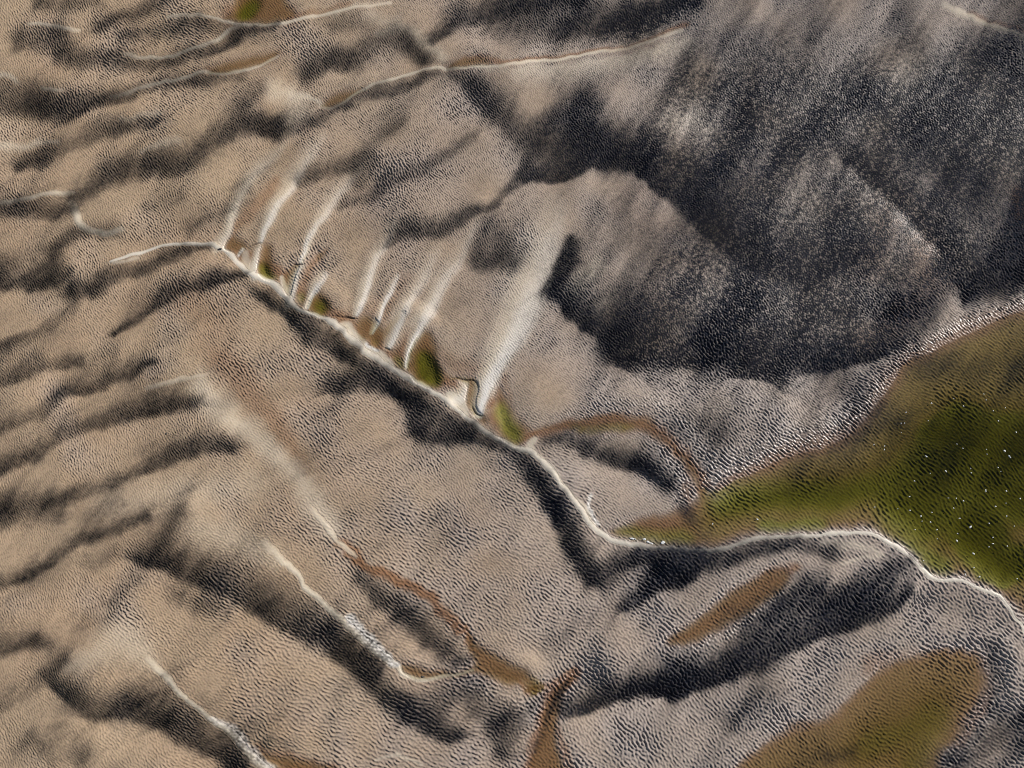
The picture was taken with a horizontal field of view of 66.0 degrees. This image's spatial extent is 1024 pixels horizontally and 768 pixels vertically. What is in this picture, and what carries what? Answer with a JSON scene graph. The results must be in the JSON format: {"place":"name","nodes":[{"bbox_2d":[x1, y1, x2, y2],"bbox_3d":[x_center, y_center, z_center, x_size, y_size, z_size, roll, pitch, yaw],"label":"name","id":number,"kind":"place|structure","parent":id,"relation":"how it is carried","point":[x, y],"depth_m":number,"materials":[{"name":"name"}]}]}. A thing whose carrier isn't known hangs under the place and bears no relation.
{"place":"outdoors","nodes":[
{"label":"outdoors","id":0,"kind":"place"},
{"bbox_2d":[0,0,1023,767],"bbox_3d":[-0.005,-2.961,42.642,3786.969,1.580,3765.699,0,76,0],"label":"sand flat","id":1,"kind":"structure","parent":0,"point":[782,292],"depth_m":41.73,"materials":[{"name":"beige sand"}]},
{"bbox_2d":[0,190,75,205],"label":"sand ridge","id":2,"kind":"structure","parent":1,"relation":"on","point":[6,202],"depth_m":43.98,"materials":[{"name":"beige sand"}]},
{"bbox_2d":[40,86,63,92],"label":"sand ridge","id":3,"kind":"structure","parent":1,"relation":"on","point":[50,89],"depth_m":45.79,"materials":[{"name":"beige sand"}]},
{"bbox_2d":[26,21,80,32],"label":"sand ridge","id":4,"kind":"structure","parent":1,"relation":"on","point":[61,27],"depth_m":46.77,"materials":[{"name":"beige sand"}]},
{"bbox_2d":[67,200,124,236],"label":"sand ridge","id":5,"kind":"structure","parent":1,"relation":"on","point":[79,222],"depth_m":43.53,"materials":[{"name":"beige sand"}]},
{"bbox_2d":[109,256,139,264],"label":"sand ridge","id":6,"kind":"structure","parent":1,"relation":"on","point":[131,259],"depth_m":43.01,"materials":[{"name":"beige sand"}]},
{"bbox_2d":[144,371,209,390],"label":"sand ridge","id":7,"kind":"structure","parent":1,"relation":"on","point":[173,381],"depth_m":41.36,"materials":[{"name":"beige sand"}]},
{"bbox_2d":[122,24,241,59],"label":"sand ridge","id":8,"kind":"structure","parent":1,"relation":"on","point":[222,36],"depth_m":46.39,"materials":[{"name":"beige sand"}]},
{"bbox_2d":[109,55,278,98],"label":"sand ridge","id":9,"kind":"structure","parent":1,"relation":"on","point":[129,92],"depth_m":46.04,"materials":[{"name":"beige sand"}]},
{"bbox_2d":[143,653,271,767],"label":"sand ridge","id":10,"kind":"structure","parent":1,"relation":"on","point":[155,667],"depth_m":37.64,"materials":[{"name":"beige sand"}]},
{"bbox_2d":[212,150,278,252],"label":"sand spit","id":11,"kind":"structure","parent":1,"relation":"on","point":[221,240],"depth_m":43.97,"materials":[{"name":"beige sand"}]},
{"bbox_2d":[249,244,260,280],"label":"sand spit","id":12,"kind":"structure","parent":1,"relation":"on","point":[253,265],"depth_m":43.16,"materials":[{"name":"beige sand"}]},
{"bbox_2d":[166,0,392,26],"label":"sand ridge","id":13,"kind":"structure","parent":1,"relation":"on","point":[246,24],"depth_m":46.76,"materials":[{"name":"beige sand"}]},
{"bbox_2d":[258,152,311,243],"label":"sand spit","id":14,"kind":"structure","parent":1,"relation":"on","point":[285,191],"depth_m":44.35,"materials":[{"name":"beige sand"}]},
{"bbox_2d":[284,263,303,309],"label":"sand spit","id":15,"kind":"structure","parent":1,"relation":"on","point":[292,286],"depth_m":42.85,"materials":[{"name":"beige sand"}]},
{"bbox_2d":[303,272,325,309],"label":"sand spit","id":16,"kind":"structure","parent":1,"relation":"on","point":[316,284],"depth_m":42.77,"materials":[{"name":"beige sand"}]},
{"bbox_2d":[299,180,347,263],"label":"sand spit","id":17,"kind":"structure","parent":1,"relation":"on","point":[325,210],"depth_m":43.90,"materials":[{"name":"beige sand"}]},
{"bbox_2d":[306,504,357,558],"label":"sand ridge","id":18,"kind":"structure","parent":1,"relation":"on","point":[321,520],"depth_m":39.85,"materials":[{"name":"beige sand"}]},
{"bbox_2d":[258,537,472,682],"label":"sand ridge","id":19,"kind":"structure","parent":1,"relation":"on","point":[267,546],"depth_m":38.56,"materials":[{"name":"beige sand"}]},
{"bbox_2d":[353,233,389,316],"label":"sand spit","id":20,"kind":"structure","parent":1,"relation":"on","point":[367,277],"depth_m":43.16,"materials":[{"name":"beige sand"}]},
{"bbox_2d":[370,274,397,334],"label":"sand spit","id":21,"kind":"structure","parent":1,"relation":"on","point":[387,295],"depth_m":42.73,"materials":[{"name":"beige sand"}]},
{"bbox_2d":[384,267,428,349],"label":"sand spit","id":22,"kind":"structure","parent":1,"relation":"on","point":[405,302],"depth_m":42.52,"materials":[{"name":"beige sand"}]},
{"bbox_2d":[422,358,433,379],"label":"tide pool","id":23,"kind":"structure","parent":1,"relation":"on","point":[428,370],"depth_m":41.75,"materials":[{"name":"liquid"}]},
{"bbox_2d":[404,256,461,369],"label":"sand spit","id":24,"kind":"structure","parent":1,"relation":"on","point":[426,310],"depth_m":42.66,"materials":[{"name":"beige sand"}]},
{"bbox_2d":[443,378,467,406],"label":"sand spit","id":25,"kind":"structure","parent":1,"relation":"on","point":[457,396],"depth_m":41.39,"materials":[{"name":"beige sand"}]},
{"bbox_2d":[318,28,683,109],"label":"sand ridge","id":26,"kind":"structure","parent":1,"relation":"on","point":[594,52],"depth_m":46.30,"materials":[{"name":"beige sand"}]},
{"bbox_2d":[471,234,552,418],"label":"sand spit","id":27,"kind":"structure","parent":1,"relation":"on","point":[520,305],"depth_m":42.63,"materials":[{"name":"beige sand"}]},
{"bbox_2d":[109,241,1023,632],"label":"sand bank","id":28,"kind":"structure","parent":1,"relation":"on","point":[377,359],"depth_m":40.77,"materials":[{"name":"beige sand"}]},
{"bbox_2d":[940,1,1023,39],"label":"sand ridge","id":29,"kind":"structure","parent":1,"relation":"on","point":[961,12],"depth_m":47.05,"materials":[{"name":"beige sand"}]},
{"bbox_2d":[891,407,1023,574],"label":"water","id":30,"kind":"structure","parent":0,"point":[947,438],"depth_m":40.44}
]}

